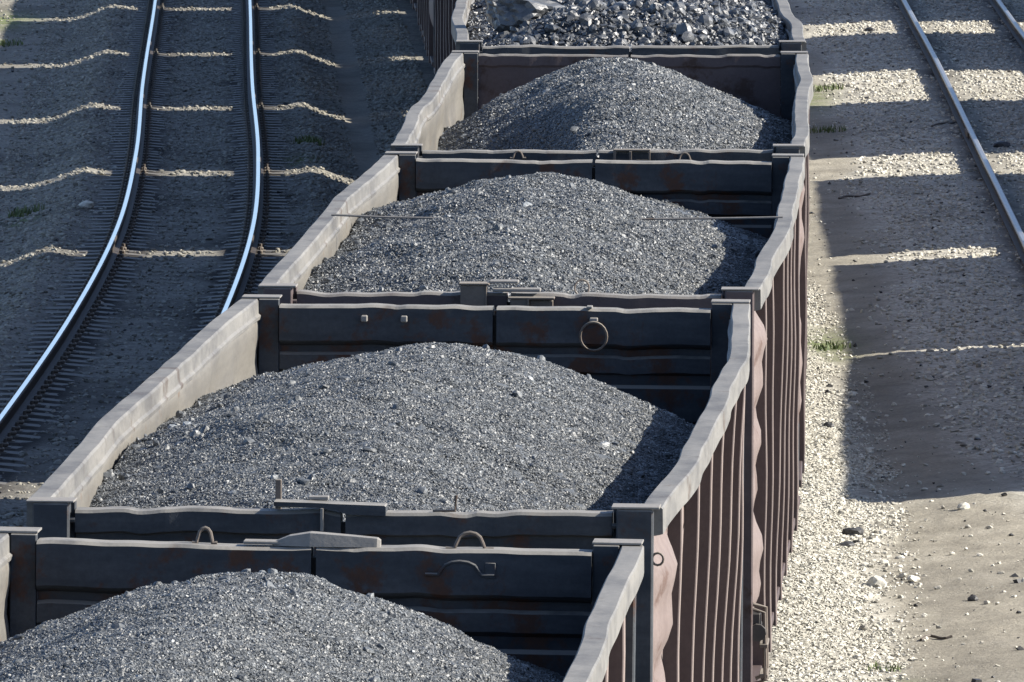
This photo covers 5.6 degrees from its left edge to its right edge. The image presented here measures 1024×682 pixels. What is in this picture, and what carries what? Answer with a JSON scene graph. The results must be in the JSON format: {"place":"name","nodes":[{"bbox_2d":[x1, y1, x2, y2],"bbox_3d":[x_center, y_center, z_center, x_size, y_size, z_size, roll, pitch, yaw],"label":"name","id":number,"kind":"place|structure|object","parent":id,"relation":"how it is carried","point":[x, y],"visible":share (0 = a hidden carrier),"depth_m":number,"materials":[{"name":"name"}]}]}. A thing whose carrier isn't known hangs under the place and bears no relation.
{"place":"outdoors","nodes":[
{"label":"outdoors","id":0,"kind":"place"},
{"bbox_2d":[0,0,1023,681],"bbox_3d":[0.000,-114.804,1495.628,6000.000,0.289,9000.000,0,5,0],"label":"ground","id":1,"kind":"structure","parent":0,"point":[998,630],"depth_m":117.97,"materials":[{"name":"beige gravel"}]},
{"bbox_2d":[0,38,23,46],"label":"grass tuft","id":2,"kind":"object","parent":1,"relation":"on","point":[2,43],"visible":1,"depth_m":168.53,"materials":[{"name":"green plant"}]},
{"bbox_2d":[7,202,44,217],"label":"grass tuft","id":3,"kind":"object","parent":1,"relation":"on","point":[22,211],"visible":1,"depth_m":129.61,"materials":[{"name":"green plant"}]},
{"bbox_2d":[79,200,93,208],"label":"stone","id":4,"kind":"object","parent":1,"relation":"on","point":[88,204],"visible":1,"depth_m":128.37,"materials":[{"name":"grey stone"}]},
{"bbox_2d":[0,0,426,526],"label":"ballast","id":5,"kind":"structure","parent":1,"relation":"on","point":[9,167],"depth_m":145.24,"materials":[{"name":"gravel"}]},
{"bbox_2d":[0,0,298,488],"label":"railway track","id":6,"kind":"structure","parent":5,"relation":"on","point":[18,409],"depth_m":127.44,"materials":[{"name":"metal"}]},
{"bbox_2d":[293,134,324,145],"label":"grass tuft","id":7,"kind":"object","parent":1,"relation":"on","point":[307,139],"visible":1,"depth_m":140.60,"materials":[{"name":"green plant"}]},
{"bbox_2d":[0,1,1023,681],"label":"coal crumbs","id":8,"kind":"object","parent":1,"relation":"on","point":[818,367],"visible":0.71,"depth_m":118.00,"materials":[{"name":"black stone"}]},
{"bbox_2d":[813,82,843,91],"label":"grass tuft","id":9,"kind":"object","parent":1,"relation":"on","point":[832,87],"visible":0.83,"depth_m":154.27,"materials":[{"name":"green plant"}]},
{"bbox_2d":[810,124,847,132],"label":"grass tuft","id":10,"kind":"object","parent":1,"relation":"on","point":[828,130],"visible":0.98,"depth_m":144.69,"materials":[{"name":"green plant"}]},
{"bbox_2d":[824,421,834,427],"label":"coal lump","id":11,"kind":"object","parent":1,"relation":"on","point":[828,424],"visible":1,"depth_m":100.15,"materials":[{"name":"black stone"}]},
{"bbox_2d":[813,339,850,350],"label":"grass tuft","id":12,"kind":"object","parent":1,"relation":"on","point":[828,345],"visible":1,"depth_m":109.36,"materials":[{"name":"green plant"}]},
{"bbox_2d":[842,527,863,535],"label":"coal lump","id":13,"kind":"object","parent":1,"relation":"on","point":[853,531],"visible":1,"depth_m":89.82,"materials":[{"name":"black stone"}]},
{"bbox_2d":[838,193,870,198],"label":"stick","id":14,"kind":"object","parent":1,"relation":"on","point":[867,194],"visible":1,"depth_m":131.54,"materials":[{"name":"wood"}]},
{"bbox_2d":[864,27,874,31],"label":"coal lump","id":15,"kind":"object","parent":1,"relation":"on","point":[868,29],"visible":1,"depth_m":169.65,"materials":[{"name":"black stone"}]},
{"bbox_2d":[865,575,886,586],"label":"stone","id":16,"kind":"object","parent":1,"relation":"on","point":[875,579],"visible":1,"depth_m":85.90,"materials":[{"name":"beige stone"}]},
{"bbox_2d":[864,660,901,671],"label":"grass tuft","id":17,"kind":"object","parent":1,"relation":"on","point":[890,667],"visible":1,"depth_m":80.02,"materials":[{"name":"green plant"}]},
{"bbox_2d":[767,0,1023,681],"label":"ballast","id":18,"kind":"structure","parent":1,"relation":"on","point":[807,663],"depth_m":107.46,"materials":[{"name":"gravel"}]},
{"bbox_2d":[839,541,854,546],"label":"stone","id":19,"kind":"object","parent":18,"relation":"on","point":[847,543],"visible":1,"depth_m":88.85,"materials":[{"name":"grey stone"}]},
{"bbox_2d":[906,575,919,581],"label":"stone","id":20,"kind":"object","parent":1,"relation":"on","point":[911,578],"visible":1,"depth_m":86.23,"materials":[{"name":"beige stone"}]},
{"bbox_2d":[920,634,952,640],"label":"stick","id":21,"kind":"object","parent":1,"relation":"on","point":[935,636],"visible":1,"depth_m":81.87,"materials":[{"name":"wood"}]},
{"bbox_2d":[931,121,956,126],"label":"stick","id":22,"kind":"object","parent":1,"relation":"on","point":[935,124],"visible":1,"depth_m":145.17,"materials":[{"name":"brown wood"}]},
{"bbox_2d":[895,0,1023,265],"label":"railway track","id":23,"kind":"structure","parent":1,"relation":"on","point":[1007,215],"depth_m":145.82,"materials":[{"name":"metal"}]},
{"bbox_2d":[957,502,969,509],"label":"stone","id":24,"kind":"object","parent":1,"relation":"on","point":[963,506],"visible":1,"depth_m":91.65,"materials":[{"name":"beige stone"}]},
{"bbox_2d":[967,594,977,600],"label":"coal lump","id":25,"kind":"object","parent":1,"relation":"on","point":[972,597],"visible":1,"depth_m":84.32,"materials":[{"name":"grey stone"}]},
{"bbox_2d":[993,141,1009,147],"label":"coal lump","id":26,"kind":"object","parent":1,"relation":"on","point":[1005,144],"visible":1,"depth_m":140.31,"materials":[{"name":"black stone"}]},
{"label":"railway track","id":27,"kind":"object","parent":1,"relation":"on","visible":0},
{"bbox_2d":[0,526,643,681],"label":"coal wagon","id":28,"kind":"object","parent":27,"relation":"on","point":[561,612],"visible":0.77,"depth_m":49.73,"materials":[{"name":"black paint"}]},
{"bbox_2d":[0,568,564,681],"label":"coal heap","id":29,"kind":"object","parent":28,"relation":"in","point":[270,625],"visible":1,"depth_m":44.79,"materials":[{"name":"grey gravel"}]},
{"bbox_2d":[26,294,750,681],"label":"coal wagon","id":30,"kind":"object","parent":27,"relation":"on","point":[684,522],"visible":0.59,"depth_m":57.83,"materials":[{"name":"red paint"}]},
{"bbox_2d":[89,342,694,520],"bbox_3d":[-0.436,0.564,57.850,3.093,0.994,12.585,1,5,3],"label":"coal heap","id":31,"kind":"object","parent":30,"relation":"in","point":[432,426],"visible":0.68,"depth_m":55.30,"materials":[{"name":"black stone"}]},
{"bbox_2d":[410,0,416,11],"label":"coal wagon","id":32,"kind":"object","parent":27,"relation":"on","point":[413,3],"visible":0.01,"depth_m":150.90,"materials":[{"name":"metal"}]},
{"bbox_2d":[417,0,434,67],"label":"coal wagon","id":33,"kind":"object","parent":27,"relation":"on","point":[426,16],"visible":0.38,"depth_m":138.59,"materials":[{"name":"metal"}]},
{"bbox_2d":[434,0,456,74],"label":"coal wagon","id":34,"kind":"object","parent":27,"relation":"on","point":[444,42],"visible":0.16,"depth_m":129.39,"materials":[{"name":"metal"}]},
{"bbox_2d":[258,151,804,681],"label":"coal wagon","id":35,"kind":"object","parent":27,"relation":"on","point":[760,197],"visible":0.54,"depth_m":70.86,"materials":[{"name":"red paint"}]},
{"bbox_2d":[303,172,768,301],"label":"coal heap","id":36,"kind":"object","parent":35,"relation":"in","point":[551,232],"visible":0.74,"depth_m":69.30,"materials":[{"name":"black stone"}]},
{"bbox_2d":[391,50,812,489],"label":"coal wagon","id":37,"kind":"object","parent":27,"relation":"on","point":[450,97],"visible":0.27,"depth_m":89.59,"materials":[{"name":"red paint"}]},
{"bbox_2d":[438,56,791,156],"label":"coal heap","id":38,"kind":"object","parent":37,"relation":"in","point":[603,103],"visible":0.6,"depth_m":83.61,"materials":[{"name":"black gravel"}]},
{"bbox_2d":[451,0,806,115],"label":"coal wagon","id":39,"kind":"object","parent":27,"relation":"on","point":[793,30],"visible":0.14,"depth_m":93.45,"materials":[{"name":"red paint"}]},
{"bbox_2d":[467,0,787,51],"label":"coal heap","id":40,"kind":"object","parent":39,"relation":"in","point":[630,23],"visible":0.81,"depth_m":95.09,"materials":[{"name":"black stone"}]},
{"bbox_2d":[485,0,562,31],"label":"coal boulder","id":41,"kind":"object","parent":40,"relation":"on","point":[503,15],"visible":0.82,"depth_m":95.78,"materials":[{"name":"black stone"}]}
]}

